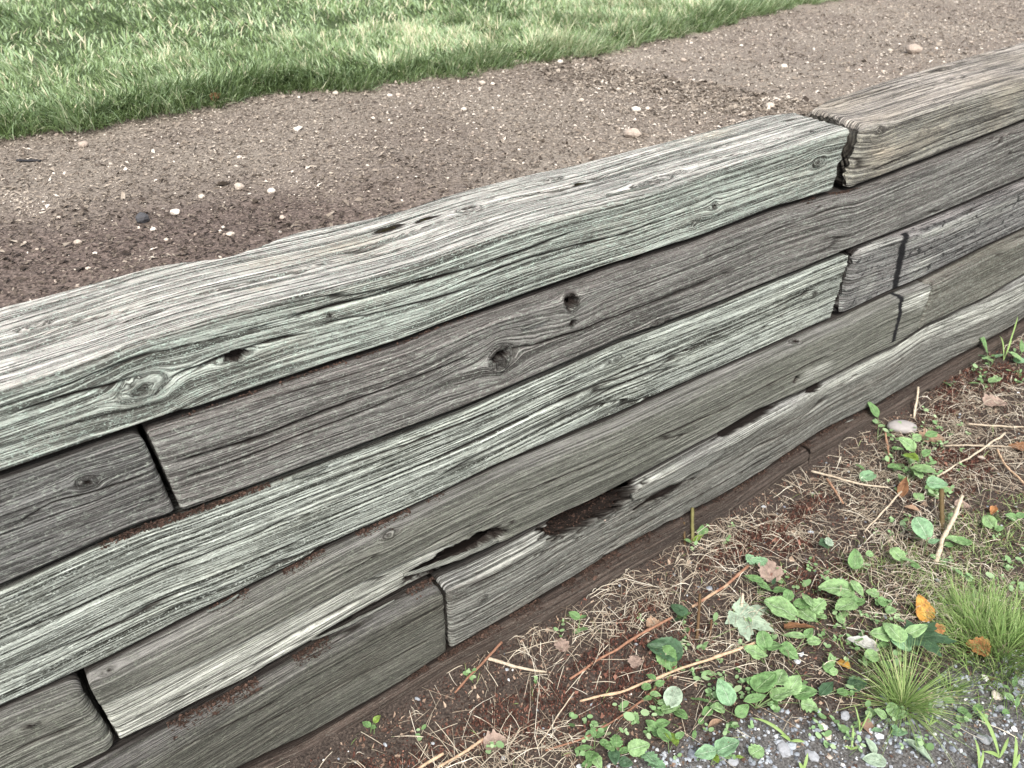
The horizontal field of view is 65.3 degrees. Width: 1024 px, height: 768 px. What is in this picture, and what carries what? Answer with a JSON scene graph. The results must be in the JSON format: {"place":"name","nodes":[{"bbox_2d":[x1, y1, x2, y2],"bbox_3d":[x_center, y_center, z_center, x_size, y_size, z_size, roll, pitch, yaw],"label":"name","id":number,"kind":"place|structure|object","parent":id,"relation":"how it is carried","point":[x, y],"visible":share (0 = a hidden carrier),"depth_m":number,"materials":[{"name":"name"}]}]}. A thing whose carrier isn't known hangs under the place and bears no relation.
{"place":"outdoors","nodes":[
{"label":"outdoors","id":0,"kind":"place"},
{"bbox_2d":[0,0,838,139],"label":"lawn","id":1,"kind":"structure","parent":0,"point":[332,24],"depth_m":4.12,"materials":[{"name":"plant"}]},
{"bbox_2d":[0,0,1023,468],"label":"soil","id":2,"kind":"structure","parent":0,"point":[304,216],"depth_m":2.56,"materials":[{"name":"soil"}]},
{"bbox_2d":[135,212,148,222],"bbox_3d":[-0.914,-0.410,1.974,0.030,0.029,0.026,-22,39,-30],"label":"rock","id":3,"kind":"object","parent":2,"relation":"on","point":[141,217],"visible":1,"depth_m":1.97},
{"bbox_2d":[0,0,1023,300],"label":"pebbles","id":4,"kind":"object","parent":2,"relation":"on","point":[636,88],"visible":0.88,"depth_m":3.24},
{"bbox_2d":[623,128,640,137],"bbox_3d":[0.376,-0.786,2.508,0.044,0.033,0.052,-22,39,-30],"label":"pebble","id":5,"kind":"object","parent":2,"relation":"on","point":[631,133],"visible":0.97,"depth_m":2.49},
{"bbox_2d":[905,44,922,53],"bbox_3d":[1.786,-1.491,3.556,0.058,0.047,0.072,-9,34,-13],"label":"pebble","id":6,"kind":"object","parent":2,"relation":"on","point":[913,48],"visible":1,"depth_m":3.54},
{"bbox_2d":[279,334,1023,767],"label":"ground","id":7,"kind":"structure","parent":0,"point":[353,734],"depth_m":2.18,"materials":[{"name":"soil"}]},
{"bbox_2d":[362,715,380,732],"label":"weed","id":8,"kind":"object","parent":7,"relation":"on","point":[367,724],"visible":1,"depth_m":2.00,"materials":[{"name":"green plant"}]},
{"bbox_2d":[436,738,483,767],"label":"stalk","id":9,"kind":"object","parent":7,"relation":"on","point":[464,751],"visible":1,"depth_m":1.93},
{"bbox_2d":[454,641,502,692],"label":"stalk","id":10,"kind":"object","parent":7,"relation":"on","point":[481,664],"visible":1,"depth_m":2.12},
{"bbox_2d":[487,657,545,672],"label":"stalk","id":11,"kind":"object","parent":7,"relation":"on","point":[509,664],"visible":0.98,"depth_m":2.12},
{"bbox_2d":[554,638,569,651],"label":"fallen leaf","id":12,"kind":"object","parent":7,"relation":"on","point":[560,643],"visible":1,"depth_m":2.19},
{"bbox_2d":[569,611,587,633],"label":"weed","id":13,"kind":"object","parent":7,"relation":"on","point":[575,615],"visible":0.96,"depth_m":2.24,"materials":[{"name":"green plant"}]},
{"bbox_2d":[574,725,607,767],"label":"weed","id":14,"kind":"object","parent":7,"relation":"on","point":[594,757],"visible":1,"depth_m":1.93,"materials":[{"name":"green plant"}]},
{"bbox_2d":[603,734,632,766],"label":"weed","id":15,"kind":"object","parent":7,"relation":"on","point":[612,745],"visible":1,"depth_m":1.93,"materials":[{"name":"green plant"}]},
{"bbox_2d":[569,616,672,679],"bbox_3d":[0.302,0.718,2.188,0.364,0.016,0.014,-20,38,-28],"label":"stalk","id":16,"kind":"object","parent":7,"relation":"on","point":[625,643],"visible":1,"depth_m":2.19,"materials":[{"name":"plant"}]},
{"bbox_2d":[596,687,656,731],"bbox_3d":[0.291,0.829,2.030,0.207,0.020,0.013,-21,39,-28],"label":"stalk","id":17,"kind":"object","parent":7,"relation":"on","point":[628,710],"visible":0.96,"depth_m":2.03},
{"bbox_2d":[627,655,642,667],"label":"fallen leaf","id":18,"kind":"object","parent":7,"relation":"on","point":[634,661],"visible":1,"depth_m":2.15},
{"bbox_2d":[627,738,665,767],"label":"weed","id":19,"kind":"object","parent":7,"relation":"on","point":[638,747],"visible":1,"depth_m":1.93,"materials":[{"name":"green plant"}]},
{"bbox_2d":[277,333,1023,767],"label":"dry straw","id":20,"kind":"object","parent":7,"relation":"on","point":[801,533],"visible":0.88,"depth_m":2.43,"materials":[{"name":"plant"}]},
{"bbox_2d":[483,729,506,750],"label":"fallen leaf","id":21,"kind":"object","parent":20,"relation":"on","point":[493,735],"visible":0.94,"depth_m":1.96,"materials":[{"name":"plant"}]},
{"bbox_2d":[645,718,669,736],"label":"weed","id":22,"kind":"object","parent":7,"relation":"on","point":[659,723],"visible":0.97,"depth_m":2.00,"materials":[{"name":"green plant"}]},
{"bbox_2d":[641,674,680,714],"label":"weed","id":23,"kind":"object","parent":7,"relation":"on","point":[666,709],"visible":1,"depth_m":2.05,"materials":[{"name":"green plant"}]},
{"bbox_2d":[646,636,682,678],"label":"weed","id":24,"kind":"object","parent":7,"relation":"on","point":[671,647],"visible":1,"depth_m":2.16,"materials":[{"name":"green plant"}]},
{"bbox_2d":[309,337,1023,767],"bbox_3d":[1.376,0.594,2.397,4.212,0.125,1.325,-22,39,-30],"label":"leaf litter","id":25,"kind":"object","parent":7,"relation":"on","point":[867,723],"visible":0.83,"depth_m":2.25,"materials":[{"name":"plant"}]},
{"bbox_2d":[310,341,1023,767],"bbox_3d":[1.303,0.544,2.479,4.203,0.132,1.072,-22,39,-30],"label":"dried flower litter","id":26,"kind":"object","parent":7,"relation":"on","point":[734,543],"visible":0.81,"depth_m":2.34,"materials":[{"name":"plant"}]},
{"bbox_2d":[579,641,756,701],"bbox_3d":[0.428,0.765,2.120,0.538,0.015,0.022,-12,35,-17],"label":"stalk","id":27,"kind":"object","parent":7,"relation":"on","point":[719,655],"visible":0.98,"depth_m":2.12,"materials":[{"name":"plant"}]},
{"bbox_2d":[657,728,684,753],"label":"weed","id":28,"kind":"object","parent":7,"relation":"on","point":[665,735],"visible":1,"depth_m":1.95,"materials":[{"name":"green plant"}]},
{"bbox_2d":[322,372,1023,767],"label":"gravel","id":29,"kind":"structure","parent":7,"relation":"on","point":[812,738],"depth_m":2.00,"materials":[{"name":"gravel"}]},
{"bbox_2d":[905,739,932,763],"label":"fallen leaf","id":30,"kind":"object","parent":29,"relation":"on","point":[913,743],"visible":0.98,"depth_m":1.96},
{"bbox_2d":[663,686,687,718],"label":"weed","id":31,"kind":"object","parent":7,"relation":"on","point":[672,696],"visible":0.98,"depth_m":2.04,"materials":[{"name":"green plant"}]},
{"bbox_2d":[671,604,690,626],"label":"weed","id":32,"kind":"object","parent":7,"relation":"on","point":[681,611],"visible":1,"depth_m":2.27,"materials":[{"name":"green plant"}]},
{"bbox_2d":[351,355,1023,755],"bbox_3d":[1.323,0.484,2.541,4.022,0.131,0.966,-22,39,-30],"label":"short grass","id":33,"kind":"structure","parent":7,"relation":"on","point":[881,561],"depth_m":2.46,"materials":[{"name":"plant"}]},
{"bbox_2d":[683,507,704,542],"bbox_3d":[0.590,0.465,2.561,0.059,0.065,0.132,11,35,16],"label":"cut stub","id":34,"kind":"object","parent":7,"relation":"on","point":[700,533],"visible":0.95,"depth_m":2.56,"materials":[{"name":"green plant"}]},
{"bbox_2d":[695,593,700,639],"bbox_3d":[0.529,0.659,2.265,0.011,0.078,0.110,6,34,9],"label":"cut stub","id":35,"kind":"object","parent":7,"relation":"on","point":[698,615],"visible":1,"depth_m":2.26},
{"bbox_2d":[694,736,744,764],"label":"weed","id":36,"kind":"object","parent":7,"relation":"on","point":[724,746],"visible":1,"depth_m":1.92,"materials":[{"name":"green plant"}]},
{"bbox_2d":[691,678,748,727],"bbox_3d":[0.529,0.814,2.035,0.136,0.076,0.086,21,39,29],"label":"weed","id":37,"kind":"object","parent":7,"relation":"on","point":[726,693],"visible":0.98,"depth_m":2.03,"materials":[{"name":"green plant"}]},
{"bbox_2d":[416,348,1023,762],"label":"seedlings","id":38,"kind":"object","parent":7,"relation":"on","point":[628,716],"visible":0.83,"depth_m":2.14,"materials":[{"name":"green plant"}]},
{"bbox_2d":[691,564,749,607],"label":"stalk","id":39,"kind":"object","parent":7,"relation":"on","point":[738,574],"visible":0.97,"depth_m":2.35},
{"bbox_2d":[713,597,773,640],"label":"maple leaf","id":40,"kind":"object","parent":7,"relation":"on","point":[741,624],"visible":0.99,"depth_m":2.27,"materials":[{"name":"plant"}]},
{"bbox_2d":[748,744,763,758],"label":"weed","id":41,"kind":"object","parent":7,"relation":"on","point":[756,751],"visible":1,"depth_m":1.94,"materials":[{"name":"green plant"}]},
{"bbox_2d":[746,554,767,566],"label":"weed","id":42,"kind":"object","parent":7,"relation":"on","point":[761,560],"visible":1,"depth_m":2.46,"materials":[{"name":"green plant"}]},
{"bbox_2d":[744,630,782,663],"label":"weed","id":43,"kind":"object","parent":7,"relation":"on","point":[764,641],"visible":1,"depth_m":2.18,"materials":[{"name":"green plant"}]},
{"bbox_2d":[743,575,785,593],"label":"weed","id":44,"kind":"object","parent":7,"relation":"on","point":[759,581],"visible":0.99,"depth_m":2.37,"materials":[{"name":"green plant"}]},
{"bbox_2d":[758,558,783,582],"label":"fallen leaf","id":45,"kind":"object","parent":7,"relation":"on","point":[770,567],"visible":0.93,"depth_m":2.43,"materials":[{"name":"plant"}]},
{"bbox_2d":[755,718,803,741],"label":"broad grass","id":46,"kind":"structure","parent":7,"relation":"on","point":[784,735],"depth_m":1.99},
{"bbox_2d":[743,669,817,712],"bbox_3d":[0.691,0.793,2.076,0.204,0.060,0.108,1,33,2],"label":"weed","id":47,"kind":"object","parent":7,"relation":"on","point":[763,682],"visible":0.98,"depth_m":2.07,"materials":[{"name":"green plant"}]},
{"bbox_2d":[777,740,790,756],"bbox_3d":[0.670,0.899,1.965,0.035,0.019,0.042,-22,39,-30],"label":"stone","id":48,"kind":"object","parent":7,"relation":"on","point":[783,748],"visible":1,"depth_m":1.96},
{"bbox_2d":[764,589,815,622],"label":"weed","id":49,"kind":"object","parent":7,"relation":"on","point":[783,606],"visible":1,"depth_m":2.28,"materials":[{"name":"green plant"}]},
{"bbox_2d":[784,622,814,628],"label":"fallen leaf","id":50,"kind":"object","parent":7,"relation":"on","point":[790,625],"visible":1,"depth_m":2.25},
{"bbox_2d":[779,628,820,659],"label":"weed","id":51,"kind":"object","parent":7,"relation":"on","point":[789,647],"visible":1,"depth_m":2.21,"materials":[{"name":"green plant"}]},
{"bbox_2d":[793,593,826,618],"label":"weed","id":52,"kind":"object","parent":7,"relation":"on","point":[817,606],"visible":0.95,"depth_m":2.29,"materials":[{"name":"green plant"}]},
{"bbox_2d":[805,749,819,761],"bbox_3d":[0.733,0.906,1.950,0.028,0.017,0.039,-22,39,-30],"label":"stone","id":53,"kind":"object","parent":7,"relation":"on","point":[813,756],"visible":0.96,"depth_m":1.94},
{"bbox_2d":[819,537,833,553],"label":"weed","id":54,"kind":"object","parent":7,"relation":"on","point":[827,542],"visible":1,"depth_m":2.52,"materials":[{"name":"green plant"}]},
{"bbox_2d":[822,654,837,675],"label":"weed","id":55,"kind":"object","parent":7,"relation":"on","point":[829,667],"visible":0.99,"depth_m":2.16,"materials":[{"name":"green plant"}]},
{"bbox_2d":[818,578,865,623],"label":"weed","id":56,"kind":"object","parent":7,"relation":"on","point":[849,599],"visible":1,"depth_m":2.32,"materials":[{"name":"green plant"}]},
{"bbox_2d":[819,676,866,696],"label":"weed","id":57,"kind":"object","parent":7,"relation":"on","point":[826,688],"visible":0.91,"depth_m":2.10,"materials":[{"name":"green plant"}]},
{"bbox_2d":[811,470,888,487],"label":"stalk","id":58,"kind":"object","parent":7,"relation":"on","point":[829,475],"visible":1,"depth_m":2.83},
{"bbox_2d":[848,548,873,575],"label":"weed","id":59,"kind":"object","parent":7,"relation":"on","point":[855,560],"visible":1,"depth_m":2.45,"materials":[{"name":"green plant"}]},
{"bbox_2d":[847,635,878,650],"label":"fallen leaf","id":60,"kind":"object","parent":7,"relation":"on","point":[866,642],"visible":0.96,"depth_m":2.22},
{"bbox_2d":[855,464,876,480],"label":"weed","id":61,"kind":"object","parent":7,"relation":"on","point":[867,475],"visible":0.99,"depth_m":2.83,"materials":[{"name":"green plant"}]},
{"bbox_2d":[862,753,886,766],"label":"fallen leaf","id":62,"kind":"object","parent":7,"relation":"on","point":[875,759],"visible":1,"depth_m":1.94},
{"bbox_2d":[867,401,891,439],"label":"weed","id":63,"kind":"object","parent":7,"relation":"on","point":[875,411],"visible":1,"depth_m":3.12,"materials":[{"name":"green plant"}]},
{"bbox_2d":[866,588,896,613],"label":"weed","id":64,"kind":"object","parent":7,"relation":"on","point":[874,592],"visible":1,"depth_m":2.33,"materials":[{"name":"green plant"}]},
{"bbox_2d":[871,702,907,735],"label":"weed","id":65,"kind":"object","parent":7,"relation":"on","point":[882,713],"visible":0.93,"depth_m":2.01,"materials":[{"name":"green plant"}]},
{"bbox_2d":[864,623,927,669],"bbox_3d":[1.051,0.715,2.193,0.198,0.078,0.117,-22,39,-30],"label":"weed","id":66,"kind":"object","parent":7,"relation":"on","point":[885,632],"visible":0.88,"depth_m":2.19,"materials":[{"name":"green plant"}]},
{"bbox_2d":[887,420,916,433],"bbox_3d":[1.511,0.167,3.095,0.108,0.043,0.076,-7,34,-11],"label":"stone","id":67,"kind":"object","parent":7,"relation":"on","point":[905,426],"visible":0.97,"depth_m":3.08,"materials":[{"name":"stone"}]},
{"bbox_2d":[897,476,908,497],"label":"fallen leaf","id":68,"kind":"object","parent":7,"relation":"on","point":[903,486],"visible":0.95,"depth_m":2.76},
{"bbox_2d":[890,547,920,568],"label":"weed","id":69,"kind":"object","parent":7,"relation":"on","point":[897,553],"visible":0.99,"depth_m":2.46,"materials":[{"name":"green plant"}]},
{"bbox_2d":[887,430,937,480],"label":"weed","id":70,"kind":"object","parent":7,"relation":"on","point":[909,444],"visible":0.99,"depth_m":2.88,"materials":[{"name":"green plant"}]},
{"bbox_2d":[826,626,1000,767],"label":"grass tuft","id":71,"kind":"object","parent":7,"relation":"on","point":[898,686],"visible":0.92,"depth_m":2.06,"materials":[{"name":"plant"}]},
{"bbox_2d":[911,517,939,553],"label":"weed","id":72,"kind":"object","parent":7,"relation":"on","point":[922,527],"visible":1,"depth_m":2.52,"materials":[{"name":"green plant"}]},
{"bbox_2d":[916,594,935,621],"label":"fallen leaf","id":73,"kind":"object","parent":7,"relation":"on","point":[920,601],"visible":1,"depth_m":2.31,"materials":[{"name":"plant"}]},
{"bbox_2d":[919,428,943,442],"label":"fallen leaf","id":74,"kind":"object","parent":7,"relation":"on","point":[938,437],"visible":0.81,"depth_m":3.03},
{"bbox_2d":[913,476,951,500],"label":"weed","id":75,"kind":"object","parent":7,"relation":"on","point":[933,482],"visible":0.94,"depth_m":2.75,"materials":[{"name":"green plant"}]},
{"bbox_2d":[938,489,944,531],"bbox_3d":[1.419,0.417,2.637,0.021,0.090,0.130,8,34,11],"label":"cut stub","id":76,"kind":"object","parent":7,"relation":"on","point":[941,507],"visible":0.99,"depth_m":2.63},
{"bbox_2d":[934,494,963,562],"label":"stalk","id":77,"kind":"object","parent":7,"relation":"on","point":[945,533],"visible":0.99,"depth_m":2.56,"materials":[{"name":"plant"}]},
{"bbox_2d":[886,561,1023,744],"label":"grass tuft","id":78,"kind":"object","parent":7,"relation":"on","point":[1012,635],"visible":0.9,"depth_m":2.23,"materials":[{"name":"plant"}]},
{"bbox_2d":[904,620,956,656],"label":"maple leaf","id":79,"kind":"object","parent":78,"relation":"on","point":[927,639],"visible":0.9,"depth_m":2.18,"materials":[{"name":"plant"}]},
{"bbox_2d":[926,664,983,711],"bbox_3d":[1.159,0.790,2.101,0.136,0.068,0.149,-22,39,-30],"label":"grass tuft","id":80,"kind":"object","parent":7,"relation":"on","point":[959,689],"visible":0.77,"depth_m":2.11,"materials":[{"name":"plant"}]},
{"bbox_2d":[943,535,971,549],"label":"weed","id":81,"kind":"object","parent":7,"relation":"on","point":[962,540],"visible":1,"depth_m":2.54,"materials":[{"name":"green plant"}]},
{"bbox_2d":[903,564,1023,686],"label":"grass tuft","id":82,"kind":"object","parent":7,"relation":"on","point":[980,612],"visible":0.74,"depth_m":2.29,"materials":[{"name":"plant"}]},
{"bbox_2d":[957,704,983,721],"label":"weed","id":83,"kind":"object","parent":7,"relation":"on","point":[962,710],"visible":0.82,"depth_m":2.05,"materials":[{"name":"green plant"}]},
{"bbox_2d":[936,432,1005,476],"bbox_3d":[1.684,0.257,2.920,0.430,0.023,0.011,-20,38,-27],"label":"stalk","id":84,"kind":"object","parent":7,"relation":"on","point":[981,449],"visible":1,"depth_m":2.93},
{"bbox_2d":[965,636,990,656],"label":"fallen leaf","id":85,"kind":"object","parent":7,"relation":"on","point":[980,652],"visible":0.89,"depth_m":2.20,"materials":[{"name":"plant"}]},
{"bbox_2d":[944,444,1011,447],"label":"stalk","id":86,"kind":"object","parent":7,"relation":"on","point":[977,445],"visible":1,"depth_m":2.98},
{"bbox_2d":[976,734,992,744],"bbox_3d":[1.180,0.886,1.996,0.031,0.018,0.034,-22,39,-30],"label":"stone","id":87,"kind":"object","parent":7,"relation":"on","point":[986,740],"visible":0.93,"depth_m":1.99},
{"bbox_2d":[982,515,1003,530],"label":"weed","id":88,"kind":"object","parent":7,"relation":"on","point":[991,520],"visible":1,"depth_m":2.60,"materials":[{"name":"green plant"}]},
{"bbox_2d":[982,393,1007,406],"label":"fallen leaf","id":89,"kind":"object","parent":7,"relation":"on","point":[1001,402],"visible":1,"depth_m":3.20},
{"bbox_2d":[967,423,1023,427],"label":"stalk","id":90,"kind":"object","parent":7,"relation":"on","point":[976,424],"visible":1,"depth_m":3.08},
{"bbox_2d":[1002,692,1019,713],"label":"weed","id":91,"kind":"object","parent":7,"relation":"on","point":[1008,696],"visible":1,"depth_m":2.05,"materials":[{"name":"green plant"}]},
{"bbox_2d":[1005,512,1023,520],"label":"weed","id":92,"kind":"object","parent":7,"relation":"on","point":[1014,517],"visible":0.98,"depth_m":2.63,"materials":[{"name":"green plant"}]},
{"bbox_2d":[1008,340,1023,362],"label":"weed","id":93,"kind":"object","parent":7,"relation":"on","point":[1018,358],"visible":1,"depth_m":3.40,"materials":[{"name":"green plant"}]},
{"bbox_2d":[974,738,983,767],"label":"broad grass","id":94,"kind":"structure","parent":0,"point":[980,764],"depth_m":1.94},
{"bbox_2d":[974,706,1008,757],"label":"broad grass","id":95,"kind":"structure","parent":0,"point":[998,755],"depth_m":1.97,"materials":[{"name":"plant"}]},
{"bbox_2d":[1012,736,1019,767],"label":"broad grass","id":96,"kind":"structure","parent":0,"point":[1016,759],"depth_m":1.93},
{"label":"terrain","id":97,"kind":"structure","parent":0,"visible":0},
{"bbox_2d":[237,445,809,767],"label":"wall timber","id":98,"kind":"object","parent":97,"relation":"on","point":[557,597],"visible":0.2,"depth_m":2.28,"materials":[{"name":"brown wood"}]},
{"bbox_2d":[73,575,445,767],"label":"wall timber","id":99,"kind":"object","parent":98,"relation":"on","point":[400,637],"visible":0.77,"depth_m":1.90,"materials":[{"name":"grey wood"}]},
{"bbox_2d":[0,668,114,767],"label":"wall timber","id":100,"kind":"object","parent":99,"relation":"on","point":[63,722],"visible":0.81,"depth_m":1.58,"materials":[{"name":"grey wood"}]},
{"bbox_2d":[98,188,921,739],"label":"ledge dirt","id":101,"kind":"structure","parent":98,"relation":"on","point":[284,570],"depth_m":1.89,"materials":[{"name":"brown soil"}]},
{"bbox_2d":[799,317,1023,461],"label":"wall timber","id":102,"kind":"object","parent":97,"relation":"on","point":[937,376],"visible":0.32,"depth_m":3.25,"materials":[{"name":"brown wood"}]},
{"bbox_2d":[427,274,1023,646],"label":"wall timber","id":103,"kind":"object","parent":102,"relation":"on","point":[485,587],"visible":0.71,"depth_m":2.54,"materials":[{"name":"grey wood"}]},
{"bbox_2d":[84,280,931,738],"bbox_3d":[0.308,0.143,2.410,2.963,0.244,0.269,-22,39,-30],"label":"wall timber","id":104,"kind":"object","parent":103,"relation":"on","point":[176,666],"visible":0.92,"depth_m":2.03,"materials":[{"name":"grey wood"}]},
{"bbox_2d":[0,253,847,704],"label":"wall timber","id":105,"kind":"object","parent":104,"relation":"on","point":[78,609],"visible":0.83,"depth_m":1.80,"materials":[{"name":"grey wood"}]},
{"bbox_2d":[0,426,173,583],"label":"wall timber","id":106,"kind":"object","parent":105,"relation":"on","point":[58,504],"visible":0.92,"depth_m":1.47,"materials":[{"name":"grey wood"}]},
{"bbox_2d":[138,119,1023,508],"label":"wall timber","id":107,"kind":"object","parent":105,"relation":"on","point":[202,453],"visible":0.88,"depth_m":1.96,"materials":[{"name":"grey wood"}]},
{"bbox_2d":[0,113,848,470],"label":"wall timber","id":108,"kind":"object","parent":107,"relation":"on","point":[80,365],"visible":1,"depth_m":1.73,"materials":[{"name":"grey wood"}]},
{"bbox_2d":[806,42,1023,186],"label":"wall timber","id":109,"kind":"object","parent":107,"relation":"on","point":[895,123],"visible":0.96,"depth_m":2.81,"materials":[{"name":"beige wood"}]},
{"bbox_2d":[833,177,1023,311],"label":"wall timber","id":110,"kind":"object","parent":104,"relation":"on","point":[877,266],"visible":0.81,"depth_m":2.95,"materials":[{"name":"grey wood"}]},
{"bbox_2d":[915,227,1023,327],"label":"wall timber","id":111,"kind":"object","parent":103,"relation":"on","point":[976,275],"visible":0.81,"depth_m":3.19,"materials":[{"name":"grey wood"}]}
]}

